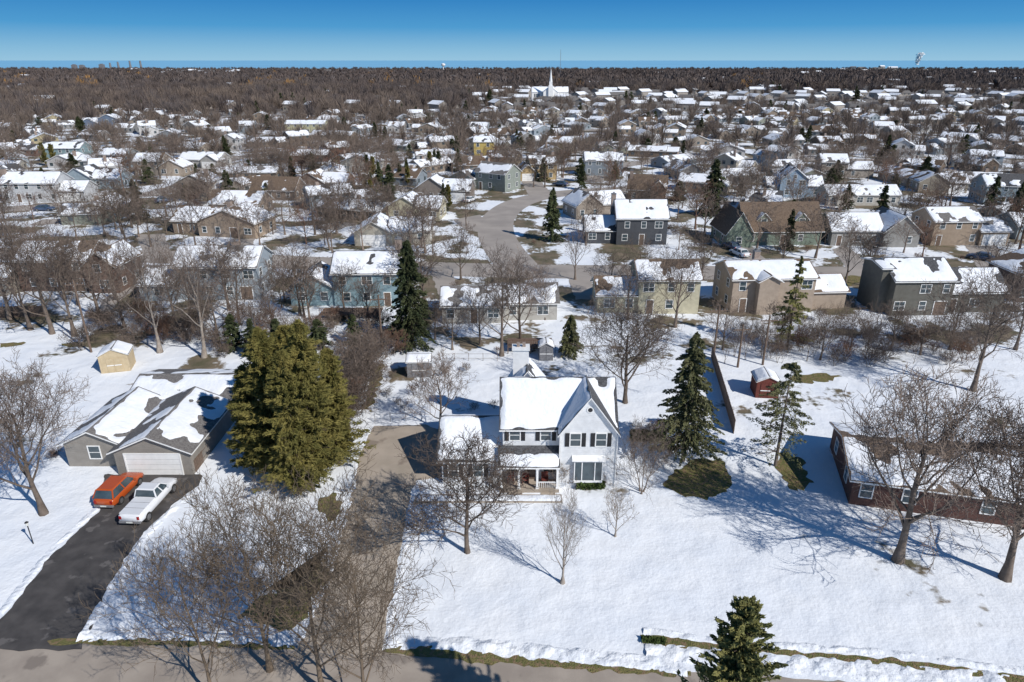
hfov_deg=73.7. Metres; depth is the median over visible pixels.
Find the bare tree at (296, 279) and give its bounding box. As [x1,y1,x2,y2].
[264,245,326,314]
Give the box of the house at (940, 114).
[928,111,956,121]
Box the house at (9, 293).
[0,262,21,294]
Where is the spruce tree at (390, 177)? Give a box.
[383,164,395,188]
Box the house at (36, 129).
[24,127,47,138]
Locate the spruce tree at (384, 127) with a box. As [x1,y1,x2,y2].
[381,126,386,138]
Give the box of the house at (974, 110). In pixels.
[964,108,986,121]
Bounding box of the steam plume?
[915,52,926,64]
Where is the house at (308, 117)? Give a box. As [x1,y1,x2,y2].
[303,115,317,119]
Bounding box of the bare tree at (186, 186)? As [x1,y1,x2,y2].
[171,178,196,203]
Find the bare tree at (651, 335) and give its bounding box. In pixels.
[567,287,685,403]
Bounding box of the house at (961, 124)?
[951,122,984,129]
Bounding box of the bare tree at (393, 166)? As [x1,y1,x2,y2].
[376,150,405,183]
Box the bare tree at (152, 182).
[139,172,181,216]
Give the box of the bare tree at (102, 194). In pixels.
[90,186,128,229]
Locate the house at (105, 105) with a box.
[96,103,110,113]
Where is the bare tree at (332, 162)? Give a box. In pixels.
[310,147,336,170]
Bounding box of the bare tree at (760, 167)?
[737,158,780,187]
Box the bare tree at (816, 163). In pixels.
[806,157,824,169]
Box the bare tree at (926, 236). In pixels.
[914,219,944,256]
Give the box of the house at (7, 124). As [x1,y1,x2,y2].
[0,120,22,130]
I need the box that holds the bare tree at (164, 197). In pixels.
[148,187,189,218]
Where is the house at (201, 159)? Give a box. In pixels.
[180,151,231,168]
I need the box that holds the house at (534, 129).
[520,122,549,134]
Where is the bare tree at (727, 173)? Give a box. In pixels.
[704,162,734,189]
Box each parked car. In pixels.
[33,204,55,211]
[92,472,143,507]
[463,196,475,202]
[552,180,567,185]
[721,241,741,248]
[729,248,750,257]
[966,251,992,259]
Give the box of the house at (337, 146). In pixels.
[316,140,350,157]
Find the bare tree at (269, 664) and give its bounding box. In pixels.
[134,464,353,679]
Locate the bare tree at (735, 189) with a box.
[723,180,743,202]
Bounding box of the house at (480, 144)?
[473,136,494,155]
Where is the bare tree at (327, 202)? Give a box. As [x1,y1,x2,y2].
[321,196,354,233]
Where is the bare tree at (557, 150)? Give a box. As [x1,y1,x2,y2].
[553,145,575,177]
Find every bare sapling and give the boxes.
[711,329,723,349]
[713,326,739,362]
[724,316,738,337]
[724,324,743,352]
[731,331,745,355]
[739,332,758,355]
[743,327,758,352]
[746,302,759,327]
[747,317,760,344]
[752,324,771,357]
[754,319,774,349]
[765,298,779,332]
[768,328,791,362]
[778,317,794,339]
[780,341,793,361]
[799,318,820,360]
[807,337,820,358]
[815,303,843,328]
[816,318,831,346]
[821,311,844,349]
[832,296,854,337]
[836,325,856,359]
[838,318,858,352]
[842,301,865,336]
[856,310,884,351]
[859,319,880,357]
[860,307,886,335]
[863,296,895,333]
[864,324,887,355]
[865,323,883,347]
[884,306,905,339]
[889,321,904,345]
[896,306,911,339]
[907,335,926,363]
[929,316,949,343]
[933,338,951,362]
[934,311,957,346]
[945,326,970,360]
[945,331,966,356]
[949,322,973,354]
[963,331,984,357]
[971,305,996,335]
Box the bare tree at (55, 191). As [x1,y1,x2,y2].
[41,185,67,207]
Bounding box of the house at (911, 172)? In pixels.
[877,163,920,185]
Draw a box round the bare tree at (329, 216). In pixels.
[311,206,347,252]
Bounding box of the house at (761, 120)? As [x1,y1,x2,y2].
[738,114,767,124]
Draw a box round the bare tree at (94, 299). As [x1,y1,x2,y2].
[39,227,150,309]
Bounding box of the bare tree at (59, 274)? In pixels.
[6,209,91,335]
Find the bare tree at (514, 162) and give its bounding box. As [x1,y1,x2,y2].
[510,159,528,173]
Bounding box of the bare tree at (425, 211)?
[393,194,447,252]
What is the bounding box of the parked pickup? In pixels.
[118,477,177,523]
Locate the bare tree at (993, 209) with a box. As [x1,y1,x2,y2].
[977,202,1006,216]
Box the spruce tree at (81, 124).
[77,119,85,136]
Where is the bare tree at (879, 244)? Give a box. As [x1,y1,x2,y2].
[854,223,896,258]
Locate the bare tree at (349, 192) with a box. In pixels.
[327,179,373,206]
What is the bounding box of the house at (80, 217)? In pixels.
[57,192,130,224]
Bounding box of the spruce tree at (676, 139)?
[671,137,679,146]
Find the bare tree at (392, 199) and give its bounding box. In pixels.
[373,185,397,214]
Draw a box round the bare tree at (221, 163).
[209,157,231,176]
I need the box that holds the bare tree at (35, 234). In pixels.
[14,222,55,241]
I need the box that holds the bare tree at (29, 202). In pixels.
[11,191,43,219]
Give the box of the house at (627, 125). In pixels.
[616,118,636,133]
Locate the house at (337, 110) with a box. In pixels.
[321,109,339,117]
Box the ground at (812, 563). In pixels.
[0,69,1023,681]
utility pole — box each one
[65,280,92,352]
[370,295,386,345]
[710,305,727,350]
[734,324,751,367]
[760,316,777,364]
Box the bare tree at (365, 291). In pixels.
[336,277,393,317]
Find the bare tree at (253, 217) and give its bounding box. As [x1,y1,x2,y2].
[236,200,285,244]
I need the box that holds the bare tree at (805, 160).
[782,147,815,173]
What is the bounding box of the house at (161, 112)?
[154,109,166,118]
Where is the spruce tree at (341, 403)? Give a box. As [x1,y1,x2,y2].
[317,346,376,465]
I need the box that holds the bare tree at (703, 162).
[696,154,716,169]
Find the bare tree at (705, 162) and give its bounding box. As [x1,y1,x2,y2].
[686,145,720,172]
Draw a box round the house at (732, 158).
[711,149,756,167]
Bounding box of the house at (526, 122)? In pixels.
[518,117,542,126]
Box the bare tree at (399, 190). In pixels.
[393,174,420,195]
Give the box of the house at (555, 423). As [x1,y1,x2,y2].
[437,342,620,493]
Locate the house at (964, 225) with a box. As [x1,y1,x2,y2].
[909,206,1013,245]
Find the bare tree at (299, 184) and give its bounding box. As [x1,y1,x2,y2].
[288,176,308,196]
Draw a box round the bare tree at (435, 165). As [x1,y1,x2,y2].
[418,152,456,176]
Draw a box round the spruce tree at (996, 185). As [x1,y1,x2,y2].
[981,176,1004,206]
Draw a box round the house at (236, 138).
[209,131,244,151]
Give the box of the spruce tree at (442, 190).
[440,183,449,211]
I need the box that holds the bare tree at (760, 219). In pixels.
[737,197,780,248]
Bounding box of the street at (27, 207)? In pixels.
[0,154,254,211]
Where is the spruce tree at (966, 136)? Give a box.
[956,134,970,153]
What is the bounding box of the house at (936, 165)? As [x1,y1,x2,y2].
[897,156,946,172]
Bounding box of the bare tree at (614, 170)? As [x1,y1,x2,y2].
[601,158,630,188]
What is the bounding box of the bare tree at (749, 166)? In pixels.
[740,161,761,176]
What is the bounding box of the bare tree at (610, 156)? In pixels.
[597,144,626,183]
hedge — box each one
[575,480,605,489]
[629,429,666,441]
[641,634,666,645]
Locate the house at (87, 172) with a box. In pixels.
[66,164,133,188]
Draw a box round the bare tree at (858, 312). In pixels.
[840,303,875,349]
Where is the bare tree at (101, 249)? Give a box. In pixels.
[76,226,136,299]
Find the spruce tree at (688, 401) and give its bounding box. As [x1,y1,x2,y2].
[647,331,727,470]
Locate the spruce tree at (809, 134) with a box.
[804,125,812,142]
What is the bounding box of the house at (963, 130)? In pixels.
[943,127,982,133]
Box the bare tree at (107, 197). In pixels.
[95,188,137,233]
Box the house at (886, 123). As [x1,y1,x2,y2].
[869,119,895,130]
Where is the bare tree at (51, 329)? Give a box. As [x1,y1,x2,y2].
[0,212,104,334]
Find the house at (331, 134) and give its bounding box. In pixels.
[311,129,356,140]
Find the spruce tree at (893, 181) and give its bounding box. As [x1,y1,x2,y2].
[888,174,903,193]
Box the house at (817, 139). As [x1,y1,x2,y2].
[809,133,844,145]
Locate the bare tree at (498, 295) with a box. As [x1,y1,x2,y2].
[450,244,542,356]
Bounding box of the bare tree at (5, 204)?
[0,182,17,229]
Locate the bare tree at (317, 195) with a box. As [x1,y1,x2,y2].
[285,179,335,234]
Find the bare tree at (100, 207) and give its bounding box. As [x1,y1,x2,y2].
[80,197,114,234]
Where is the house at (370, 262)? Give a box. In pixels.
[286,236,401,305]
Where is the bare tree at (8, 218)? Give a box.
[0,205,49,255]
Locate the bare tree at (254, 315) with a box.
[221,291,286,329]
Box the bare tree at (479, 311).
[448,281,508,344]
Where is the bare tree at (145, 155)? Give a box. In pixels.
[130,153,157,169]
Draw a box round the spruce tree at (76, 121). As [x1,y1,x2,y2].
[74,116,79,131]
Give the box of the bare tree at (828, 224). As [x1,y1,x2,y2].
[814,213,845,243]
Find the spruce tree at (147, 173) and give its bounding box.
[139,158,155,183]
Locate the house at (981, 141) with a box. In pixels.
[970,140,996,148]
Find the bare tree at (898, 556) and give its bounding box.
[829,357,1023,572]
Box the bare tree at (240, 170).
[228,160,252,187]
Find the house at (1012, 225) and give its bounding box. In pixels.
[994,212,1023,239]
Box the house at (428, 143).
[416,133,454,148]
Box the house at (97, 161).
[87,155,125,168]
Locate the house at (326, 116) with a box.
[316,114,339,122]
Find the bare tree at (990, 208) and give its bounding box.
[958,182,1021,217]
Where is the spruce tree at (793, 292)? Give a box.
[770,256,813,348]
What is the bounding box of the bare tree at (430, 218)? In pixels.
[393,196,438,247]
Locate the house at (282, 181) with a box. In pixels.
[249,176,306,200]
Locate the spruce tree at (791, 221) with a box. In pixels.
[780,209,796,250]
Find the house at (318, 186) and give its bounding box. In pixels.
[301,182,374,209]
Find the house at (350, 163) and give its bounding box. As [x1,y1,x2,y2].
[337,152,383,172]
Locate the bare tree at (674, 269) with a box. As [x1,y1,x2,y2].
[642,239,719,327]
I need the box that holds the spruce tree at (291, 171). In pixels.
[288,156,295,176]
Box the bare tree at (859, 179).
[847,172,863,183]
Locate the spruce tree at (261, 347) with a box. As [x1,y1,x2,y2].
[232,326,310,475]
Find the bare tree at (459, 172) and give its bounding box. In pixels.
[443,163,470,177]
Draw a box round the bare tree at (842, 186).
[825,175,863,210]
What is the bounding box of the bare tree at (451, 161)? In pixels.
[441,147,462,173]
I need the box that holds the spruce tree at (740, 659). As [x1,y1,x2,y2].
[675,595,788,681]
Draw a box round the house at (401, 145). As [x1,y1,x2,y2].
[382,137,415,151]
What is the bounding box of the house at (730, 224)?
[709,201,824,247]
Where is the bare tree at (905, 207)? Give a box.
[893,199,913,217]
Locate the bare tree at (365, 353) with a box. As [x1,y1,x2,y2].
[315,323,388,388]
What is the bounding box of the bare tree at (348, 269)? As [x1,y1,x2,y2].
[316,257,363,307]
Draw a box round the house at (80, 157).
[46,151,98,168]
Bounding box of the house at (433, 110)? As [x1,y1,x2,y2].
[423,109,439,114]
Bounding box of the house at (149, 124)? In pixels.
[136,119,158,134]
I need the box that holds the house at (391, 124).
[387,119,406,132]
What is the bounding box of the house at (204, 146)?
[177,140,213,153]
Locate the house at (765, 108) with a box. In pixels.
[760,106,784,111]
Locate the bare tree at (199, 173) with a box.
[186,163,230,194]
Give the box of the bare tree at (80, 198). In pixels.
[62,187,101,211]
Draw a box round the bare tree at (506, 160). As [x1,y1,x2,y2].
[497,152,519,166]
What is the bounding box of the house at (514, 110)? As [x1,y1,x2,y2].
[505,108,521,116]
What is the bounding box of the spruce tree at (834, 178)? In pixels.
[830,174,838,183]
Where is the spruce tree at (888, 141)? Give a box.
[883,134,891,154]
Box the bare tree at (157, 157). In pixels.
[142,144,166,178]
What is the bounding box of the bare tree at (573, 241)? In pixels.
[563,221,597,279]
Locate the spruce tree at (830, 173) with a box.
[825,167,839,183]
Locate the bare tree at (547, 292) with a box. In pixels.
[536,274,561,319]
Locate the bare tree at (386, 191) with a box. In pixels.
[372,182,398,210]
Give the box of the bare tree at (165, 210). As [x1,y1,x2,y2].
[151,204,172,233]
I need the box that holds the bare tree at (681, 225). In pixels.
[670,219,692,249]
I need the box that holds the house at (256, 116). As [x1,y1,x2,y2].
[252,110,265,120]
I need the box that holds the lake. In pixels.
[0,60,1023,68]
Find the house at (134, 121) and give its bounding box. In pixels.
[130,115,149,122]
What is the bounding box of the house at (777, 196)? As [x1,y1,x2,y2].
[745,185,783,201]
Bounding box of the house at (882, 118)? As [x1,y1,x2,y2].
[880,115,900,123]
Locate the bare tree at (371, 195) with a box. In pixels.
[351,177,392,214]
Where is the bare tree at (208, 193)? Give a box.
[185,175,233,205]
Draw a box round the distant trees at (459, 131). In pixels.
[0,91,1023,157]
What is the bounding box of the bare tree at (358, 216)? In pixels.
[338,199,379,249]
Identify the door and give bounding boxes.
[61,193,78,200]
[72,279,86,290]
[105,358,122,371]
[122,453,184,474]
[177,223,182,232]
[202,162,215,168]
[229,227,237,237]
[239,286,253,299]
[360,235,385,245]
[383,292,391,305]
[412,363,425,376]
[451,193,464,200]
[470,309,477,322]
[522,173,533,180]
[523,469,535,478]
[540,347,552,359]
[638,234,644,244]
[645,299,653,313]
[738,298,746,311]
[759,383,774,397]
[835,235,842,245]
[931,301,947,314]
[935,235,941,244]
[948,185,964,192]
[981,234,1007,245]
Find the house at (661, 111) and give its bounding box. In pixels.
[643,106,666,116]
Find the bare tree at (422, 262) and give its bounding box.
[373,238,433,285]
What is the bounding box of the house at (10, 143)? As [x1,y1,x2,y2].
[0,140,23,154]
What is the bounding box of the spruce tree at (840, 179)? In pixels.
[833,160,844,180]
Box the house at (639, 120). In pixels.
[636,116,657,125]
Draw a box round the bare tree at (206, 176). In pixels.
[185,165,215,199]
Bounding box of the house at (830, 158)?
[814,153,874,177]
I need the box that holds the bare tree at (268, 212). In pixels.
[262,205,284,233]
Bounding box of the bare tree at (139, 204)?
[106,193,147,236]
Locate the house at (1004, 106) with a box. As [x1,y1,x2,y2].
[992,102,1008,109]
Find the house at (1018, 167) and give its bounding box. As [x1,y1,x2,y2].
[1012,162,1023,173]
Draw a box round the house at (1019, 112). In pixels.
[1011,108,1023,115]
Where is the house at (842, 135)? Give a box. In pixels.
[840,132,876,144]
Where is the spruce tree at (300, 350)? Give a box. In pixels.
[269,319,349,484]
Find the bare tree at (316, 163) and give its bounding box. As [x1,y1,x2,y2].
[302,145,332,169]
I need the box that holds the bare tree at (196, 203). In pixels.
[183,192,202,205]
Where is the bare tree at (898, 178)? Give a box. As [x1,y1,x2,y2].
[885,169,910,185]
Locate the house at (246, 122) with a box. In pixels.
[235,119,255,132]
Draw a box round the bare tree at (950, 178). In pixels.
[925,167,972,205]
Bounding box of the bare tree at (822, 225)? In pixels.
[792,195,853,257]
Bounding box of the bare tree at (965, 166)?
[959,161,975,170]
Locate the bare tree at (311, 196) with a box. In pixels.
[300,190,319,206]
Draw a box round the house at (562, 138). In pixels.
[546,133,575,154]
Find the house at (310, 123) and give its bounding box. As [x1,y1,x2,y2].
[285,120,327,132]
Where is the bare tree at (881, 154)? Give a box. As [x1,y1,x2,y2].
[873,149,885,161]
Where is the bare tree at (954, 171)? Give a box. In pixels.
[941,164,981,203]
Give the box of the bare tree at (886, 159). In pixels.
[871,155,899,183]
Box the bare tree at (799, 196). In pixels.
[784,180,816,200]
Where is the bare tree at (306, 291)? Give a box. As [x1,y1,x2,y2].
[276,257,336,319]
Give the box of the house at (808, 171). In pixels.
[766,164,826,182]
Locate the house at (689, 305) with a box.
[590,259,704,313]
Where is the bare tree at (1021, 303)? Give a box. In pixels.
[1001,262,1023,350]
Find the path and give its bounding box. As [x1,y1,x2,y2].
[413,492,555,501]
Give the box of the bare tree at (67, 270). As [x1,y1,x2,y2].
[39,243,91,305]
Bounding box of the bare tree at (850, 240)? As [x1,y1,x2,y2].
[834,216,876,282]
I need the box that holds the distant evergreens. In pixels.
[35,72,1012,119]
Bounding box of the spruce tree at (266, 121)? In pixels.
[262,114,272,129]
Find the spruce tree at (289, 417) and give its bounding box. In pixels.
[252,349,335,495]
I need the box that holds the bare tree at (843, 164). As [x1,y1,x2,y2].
[836,159,855,181]
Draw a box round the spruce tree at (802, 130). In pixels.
[798,127,805,136]
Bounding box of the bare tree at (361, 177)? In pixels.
[340,173,364,187]
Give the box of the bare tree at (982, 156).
[963,146,1000,170]
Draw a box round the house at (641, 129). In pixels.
[631,127,660,144]
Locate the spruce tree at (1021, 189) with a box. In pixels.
[1007,182,1023,211]
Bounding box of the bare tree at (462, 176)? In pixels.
[454,170,476,204]
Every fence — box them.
[0,305,44,317]
[193,410,233,470]
[374,412,421,421]
[507,338,551,353]
[711,345,735,433]
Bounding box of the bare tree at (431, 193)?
[414,187,451,215]
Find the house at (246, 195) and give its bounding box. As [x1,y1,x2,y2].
[206,189,272,209]
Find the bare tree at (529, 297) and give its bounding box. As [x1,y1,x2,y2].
[474,244,552,338]
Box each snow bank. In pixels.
[0,508,98,613]
[76,627,296,647]
[83,486,202,633]
[297,425,372,641]
[384,508,413,644]
[386,634,687,676]
[643,627,1023,673]
[644,643,1008,681]
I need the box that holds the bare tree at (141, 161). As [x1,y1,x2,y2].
[115,156,149,188]
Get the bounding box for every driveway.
[0,474,201,650]
[30,219,61,224]
[99,287,134,321]
[136,234,171,256]
[186,201,205,205]
[222,239,254,244]
[295,424,440,657]
[323,222,354,229]
[391,186,412,191]
[430,269,455,294]
[454,215,493,233]
[521,180,549,196]
[565,270,592,299]
[741,247,764,258]
[819,270,845,276]
[832,247,863,271]
[965,245,999,266]
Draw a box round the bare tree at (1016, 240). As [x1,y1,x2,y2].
[997,189,1023,243]
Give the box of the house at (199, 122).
[183,119,209,133]
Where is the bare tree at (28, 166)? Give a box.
[11,160,40,170]
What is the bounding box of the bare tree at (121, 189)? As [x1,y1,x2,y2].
[103,178,147,227]
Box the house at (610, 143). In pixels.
[595,140,630,152]
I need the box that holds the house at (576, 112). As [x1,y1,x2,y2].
[566,108,583,117]
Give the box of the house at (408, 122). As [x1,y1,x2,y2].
[403,117,426,127]
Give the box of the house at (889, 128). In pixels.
[879,124,911,137]
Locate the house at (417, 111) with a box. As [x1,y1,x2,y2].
[406,108,425,117]
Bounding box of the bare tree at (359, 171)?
[351,165,368,186]
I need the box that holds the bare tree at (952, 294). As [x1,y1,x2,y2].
[926,280,998,347]
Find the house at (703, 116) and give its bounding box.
[693,113,713,124]
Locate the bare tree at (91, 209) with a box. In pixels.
[79,199,107,224]
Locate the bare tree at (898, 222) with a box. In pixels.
[886,214,930,252]
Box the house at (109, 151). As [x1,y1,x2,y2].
[93,145,138,168]
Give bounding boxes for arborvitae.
[37,142,48,165]
[47,143,55,158]
[363,154,369,172]
[370,156,375,176]
[373,124,377,135]
[404,166,409,182]
[426,151,431,159]
[445,184,452,207]
[449,138,454,147]
[454,137,459,150]
[681,140,685,152]
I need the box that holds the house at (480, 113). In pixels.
[473,107,497,115]
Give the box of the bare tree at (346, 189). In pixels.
[317,176,359,220]
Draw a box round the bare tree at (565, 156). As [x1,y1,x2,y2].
[555,149,576,177]
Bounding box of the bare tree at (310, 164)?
[297,153,319,171]
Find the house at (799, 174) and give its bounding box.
[762,164,823,197]
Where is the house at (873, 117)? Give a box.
[857,112,880,124]
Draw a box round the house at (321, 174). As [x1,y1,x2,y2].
[303,168,355,184]
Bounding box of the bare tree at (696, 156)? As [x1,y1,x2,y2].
[687,141,718,171]
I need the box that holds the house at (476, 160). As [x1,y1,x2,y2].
[458,153,492,169]
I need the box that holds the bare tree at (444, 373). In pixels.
[400,346,478,430]
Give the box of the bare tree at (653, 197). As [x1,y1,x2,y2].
[633,182,671,201]
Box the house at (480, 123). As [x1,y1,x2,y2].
[470,122,489,128]
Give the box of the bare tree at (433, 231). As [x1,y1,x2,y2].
[417,216,449,250]
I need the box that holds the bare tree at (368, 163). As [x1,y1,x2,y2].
[344,155,372,188]
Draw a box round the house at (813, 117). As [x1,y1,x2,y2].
[806,116,832,124]
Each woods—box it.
[0,66,1023,88]
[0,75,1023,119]
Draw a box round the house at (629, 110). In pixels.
[620,108,641,116]
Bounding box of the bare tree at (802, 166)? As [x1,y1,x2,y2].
[791,159,808,173]
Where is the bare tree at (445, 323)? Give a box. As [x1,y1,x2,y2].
[429,299,473,349]
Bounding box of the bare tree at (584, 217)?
[568,207,602,245]
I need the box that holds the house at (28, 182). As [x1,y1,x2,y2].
[0,167,99,201]
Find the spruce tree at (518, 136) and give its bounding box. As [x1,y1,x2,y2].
[515,131,523,147]
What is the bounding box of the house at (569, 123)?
[557,120,590,129]
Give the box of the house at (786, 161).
[761,157,803,170]
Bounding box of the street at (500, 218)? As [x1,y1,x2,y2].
[478,186,669,272]
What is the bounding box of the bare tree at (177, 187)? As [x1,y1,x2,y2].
[150,178,202,212]
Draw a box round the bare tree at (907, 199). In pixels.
[890,187,923,213]
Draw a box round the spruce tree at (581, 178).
[576,162,586,189]
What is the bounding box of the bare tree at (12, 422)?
[0,344,91,516]
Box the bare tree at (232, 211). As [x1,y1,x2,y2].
[210,191,255,244]
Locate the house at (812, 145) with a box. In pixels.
[803,142,836,154]
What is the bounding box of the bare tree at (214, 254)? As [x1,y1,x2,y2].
[177,237,255,310]
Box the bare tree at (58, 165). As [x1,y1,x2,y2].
[51,158,73,172]
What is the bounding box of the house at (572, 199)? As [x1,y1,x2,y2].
[561,187,625,218]
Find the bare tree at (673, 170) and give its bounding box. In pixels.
[660,154,695,184]
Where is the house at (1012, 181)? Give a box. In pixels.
[967,173,1023,204]
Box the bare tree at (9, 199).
[0,187,19,219]
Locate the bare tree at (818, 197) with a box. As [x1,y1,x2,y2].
[808,192,834,212]
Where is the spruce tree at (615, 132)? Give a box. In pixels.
[612,130,618,140]
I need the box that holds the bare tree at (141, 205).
[107,172,166,223]
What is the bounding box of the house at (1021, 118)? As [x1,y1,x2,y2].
[1012,116,1023,124]
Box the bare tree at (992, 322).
[913,252,1023,391]
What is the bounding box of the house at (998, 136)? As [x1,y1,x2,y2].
[985,132,1023,145]
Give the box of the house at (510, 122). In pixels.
[501,116,519,126]
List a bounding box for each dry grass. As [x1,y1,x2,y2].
[0,342,25,346]
[47,637,294,649]
[62,342,82,346]
[238,546,328,630]
[318,492,341,520]
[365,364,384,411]
[384,645,690,676]
[641,635,1023,681]
[663,458,731,499]
[775,452,813,490]
[790,373,839,383]
[844,275,860,285]
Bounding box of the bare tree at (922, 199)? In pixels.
[899,186,950,214]
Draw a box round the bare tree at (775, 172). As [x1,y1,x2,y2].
[759,160,794,188]
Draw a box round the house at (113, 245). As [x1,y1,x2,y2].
[12,239,142,292]
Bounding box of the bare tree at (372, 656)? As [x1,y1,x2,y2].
[225,467,456,681]
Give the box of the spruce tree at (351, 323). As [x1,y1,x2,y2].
[342,314,361,345]
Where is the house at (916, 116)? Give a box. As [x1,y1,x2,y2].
[906,114,945,123]
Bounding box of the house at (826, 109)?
[814,106,832,112]
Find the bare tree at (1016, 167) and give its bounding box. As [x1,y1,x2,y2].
[997,156,1023,173]
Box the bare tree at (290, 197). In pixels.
[274,187,298,211]
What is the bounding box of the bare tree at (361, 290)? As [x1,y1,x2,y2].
[349,276,381,312]
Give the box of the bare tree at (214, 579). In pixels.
[74,489,270,681]
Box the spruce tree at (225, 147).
[222,138,230,155]
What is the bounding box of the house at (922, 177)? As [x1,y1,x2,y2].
[908,169,970,192]
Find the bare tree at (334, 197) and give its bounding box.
[317,179,351,224]
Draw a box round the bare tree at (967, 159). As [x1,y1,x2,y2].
[950,150,975,170]
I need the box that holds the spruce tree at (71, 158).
[65,153,79,171]
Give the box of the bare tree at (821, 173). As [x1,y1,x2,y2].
[812,168,829,183]
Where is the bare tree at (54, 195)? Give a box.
[33,177,78,204]
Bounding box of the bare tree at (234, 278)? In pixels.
[184,246,280,324]
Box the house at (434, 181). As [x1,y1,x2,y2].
[414,170,475,200]
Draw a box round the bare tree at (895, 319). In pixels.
[875,298,923,349]
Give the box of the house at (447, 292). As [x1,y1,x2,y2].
[439,282,559,323]
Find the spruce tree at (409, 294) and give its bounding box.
[380,240,437,353]
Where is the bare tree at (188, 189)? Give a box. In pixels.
[171,178,202,204]
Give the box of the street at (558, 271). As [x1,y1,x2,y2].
[0,249,861,279]
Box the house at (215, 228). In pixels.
[169,199,276,238]
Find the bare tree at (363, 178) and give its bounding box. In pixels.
[352,170,373,188]
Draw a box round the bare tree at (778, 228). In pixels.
[758,220,812,258]
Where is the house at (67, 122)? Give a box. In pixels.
[53,119,75,128]
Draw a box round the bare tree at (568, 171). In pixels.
[546,151,570,181]
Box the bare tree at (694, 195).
[682,180,719,228]
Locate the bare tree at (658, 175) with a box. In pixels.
[643,168,676,198]
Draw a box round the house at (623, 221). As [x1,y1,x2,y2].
[581,192,670,244]
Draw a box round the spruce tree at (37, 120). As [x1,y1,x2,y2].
[33,117,42,125]
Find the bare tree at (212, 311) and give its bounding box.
[170,276,255,343]
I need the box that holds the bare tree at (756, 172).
[747,165,768,184]
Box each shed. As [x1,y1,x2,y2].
[96,340,135,373]
[405,352,431,377]
[537,337,554,360]
[750,366,780,398]
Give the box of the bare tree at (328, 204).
[315,189,341,227]
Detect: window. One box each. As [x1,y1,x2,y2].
[86,446,102,458]
[92,264,100,272]
[153,287,164,295]
[202,226,206,232]
[215,227,220,232]
[226,286,233,294]
[243,270,253,278]
[244,228,251,234]
[320,292,328,300]
[343,292,350,300]
[361,276,372,284]
[383,276,390,284]
[443,464,462,476]
[446,309,454,318]
[468,464,487,477]
[487,308,498,317]
[505,432,524,440]
[509,306,516,314]
[536,432,555,440]
[537,305,548,314]
[565,433,585,446]
[572,455,605,482]
[588,233,596,239]
[590,433,611,446]
[604,298,614,307]
[605,233,609,239]
[622,234,627,240]
[624,221,629,227]
[625,298,633,307]
[641,221,646,227]
[643,283,654,291]
[655,221,662,227]
[655,234,661,240]
[665,300,672,308]
[687,283,694,291]
[726,277,729,287]
[736,237,741,243]
[739,281,746,290]
[801,280,813,289]
[834,436,838,454]
[843,466,847,483]
[856,197,863,202]
[858,484,874,498]
[866,197,872,202]
[893,301,905,310]
[901,489,919,503]
[907,236,912,242]
[918,301,926,309]
[919,284,932,293]
[940,223,945,228]
[942,284,951,292]
[956,223,962,228]
[969,234,975,240]
[972,222,978,228]
[979,501,996,515]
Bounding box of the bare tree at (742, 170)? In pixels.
[727,167,745,196]
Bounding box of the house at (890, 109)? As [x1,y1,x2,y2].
[886,106,919,115]
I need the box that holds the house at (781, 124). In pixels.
[761,120,789,128]
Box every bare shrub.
[44,452,54,458]
[50,444,64,453]
[57,322,100,350]
[72,322,103,340]
[83,301,112,331]
[92,305,130,330]
[104,334,137,347]
[111,321,145,345]
[120,294,149,320]
[126,311,153,329]
[131,299,164,323]
[137,310,175,338]
[141,319,172,344]
[161,327,177,339]
[164,313,192,339]
[169,316,200,341]
[172,302,207,324]
[172,328,196,344]
[185,304,210,330]
[185,317,212,339]
[198,324,228,349]
[200,326,225,346]
[210,342,232,357]
[219,313,239,324]
[225,301,255,325]
[243,303,268,324]
[253,303,284,325]
[277,314,303,324]
[277,583,297,605]
[288,312,319,332]
[289,586,312,608]
[302,313,324,326]
[316,313,337,331]
[319,312,340,332]
[324,304,344,316]
[328,336,346,351]
[331,330,395,377]
[333,321,391,356]
[337,352,387,399]
[337,363,375,398]
[338,337,397,377]
[339,349,397,390]
[340,344,381,391]
[342,310,383,336]
[342,382,370,417]
[345,332,394,367]
[345,377,380,411]
[346,374,381,413]
[349,386,378,432]
[356,305,385,326]
[362,307,393,332]
[364,326,388,344]
[376,326,411,354]
[392,397,401,404]
[396,400,412,410]
[405,381,423,395]
[488,399,498,408]
[543,464,579,483]
[627,420,640,428]
[646,419,658,429]
[736,319,751,327]
[739,327,760,343]
[754,321,778,339]
[755,332,784,358]
[781,342,794,352]
[787,326,818,351]
[794,322,823,344]
[800,245,811,251]
[811,307,827,319]
[812,331,826,343]
[822,347,849,365]
[829,337,860,360]
[853,342,891,367]
[854,314,872,327]
[856,328,877,345]
[865,335,905,364]
[869,345,886,361]
[876,335,901,350]
[894,335,918,352]
[897,326,934,351]
[899,327,926,341]
[913,253,925,256]
[920,326,935,338]
[925,341,942,354]
[937,349,958,364]
[949,339,988,363]
[953,329,981,349]
[996,323,1012,335]
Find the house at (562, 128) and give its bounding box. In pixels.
[548,126,578,135]
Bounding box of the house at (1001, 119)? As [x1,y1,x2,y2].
[979,114,1006,125]
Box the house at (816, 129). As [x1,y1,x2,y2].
[811,124,841,136]
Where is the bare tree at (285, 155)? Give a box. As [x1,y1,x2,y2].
[271,147,293,173]
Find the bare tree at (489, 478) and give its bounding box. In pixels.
[382,424,540,553]
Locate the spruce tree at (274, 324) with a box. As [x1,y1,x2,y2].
[266,318,279,336]
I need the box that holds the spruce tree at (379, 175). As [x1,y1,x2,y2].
[374,161,385,191]
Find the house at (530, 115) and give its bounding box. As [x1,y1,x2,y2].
[519,113,539,118]
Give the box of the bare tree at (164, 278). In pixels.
[133,246,200,319]
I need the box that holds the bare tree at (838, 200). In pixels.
[829,187,850,209]

